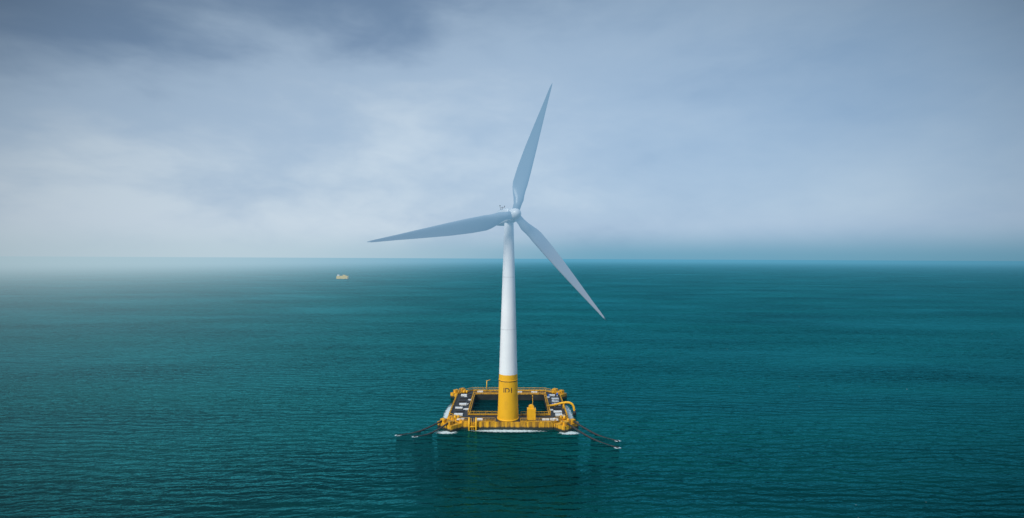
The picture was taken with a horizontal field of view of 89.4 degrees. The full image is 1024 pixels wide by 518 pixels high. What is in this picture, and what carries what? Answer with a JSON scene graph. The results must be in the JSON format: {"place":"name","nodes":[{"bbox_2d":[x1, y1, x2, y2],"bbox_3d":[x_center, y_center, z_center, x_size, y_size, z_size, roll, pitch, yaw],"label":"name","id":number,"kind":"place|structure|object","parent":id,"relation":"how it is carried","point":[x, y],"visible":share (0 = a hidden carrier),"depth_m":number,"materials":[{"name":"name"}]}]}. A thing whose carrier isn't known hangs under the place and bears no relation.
{"place":"outdoors","nodes":[
{"label":"outdoors","id":0,"kind":"place"},
{"bbox_2d":[497,223,518,421],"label":"turbine tower","id":1,"kind":"structure","parent":0,"point":[507,406],"depth_m":143.00,"materials":[{"name":"white metal"}]},
{"bbox_2d":[367,84,605,319],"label":"turbine rotor blades","id":2,"kind":"object","parent":1,"relation":"attached to","point":[500,217],"visible":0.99,"depth_m":141.84,"materials":[{"name":"white plastic"}]},
{"bbox_2d":[0,256,1023,517],"bbox_3d":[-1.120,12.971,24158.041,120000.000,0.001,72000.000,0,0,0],"label":"sea","id":3,"kind":"structure","parent":0,"point":[314,388],"depth_m":187.41,"materials":[{"name":"liquid"}]},
{"bbox_2d":[336,275,348,278],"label":"ship","id":4,"kind":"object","parent":3,"relation":"on","point":[342,276],"depth_m":1123.79,"materials":[{"name":"beige metal"}]},
{"bbox_2d":[396,420,618,447],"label":"mooring lines","id":5,"kind":"object","parent":3,"relation":"in","point":[581,432],"visible":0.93,"depth_m":137.73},
{"bbox_2d":[437,388,578,432],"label":"floating platform","id":6,"kind":"structure","parent":3,"relation":"on","point":[560,425],"depth_m":143.08,"materials":[{"name":"yellow metal"}]},
{"bbox_2d":[468,417,476,429],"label":"ladder","id":7,"kind":"object","parent":6,"relation":"on","point":[471,426],"visible":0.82,"depth_m":140.32,"materials":[{"name":"yellow metal"}]},
{"bbox_2d":[449,387,566,421],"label":"deck railings","id":8,"kind":"object","parent":6,"relation":"on","point":[538,414],"visible":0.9,"depth_m":147.40,"materials":[{"name":"yellow metal"}]},
{"bbox_2d":[452,380,564,420],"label":"deck equipment","id":9,"kind":"object","parent":6,"relation":"on","point":[558,412],"visible":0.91,"depth_m":153.80,"materials":[{"name":"yellow paint"}]},
{"bbox_2d":[527,395,535,419],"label":"tank","id":10,"kind":"object","parent":6,"relation":"on","point":[531,411],"visible":1,"depth_m":143.56,"materials":[{"name":"yellow metal"}]},
{"bbox_2d":[547,401,575,414],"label":"cable arch","id":11,"kind":"structure","parent":6,"relation":"on","point":[563,403],"depth_m":154.84,"materials":[{"name":"yellow paint"}]},
{"bbox_2d":[0,0,1023,260],"label":"sky","id":12,"kind":"structure","parent":0,"point":[671,129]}
]}

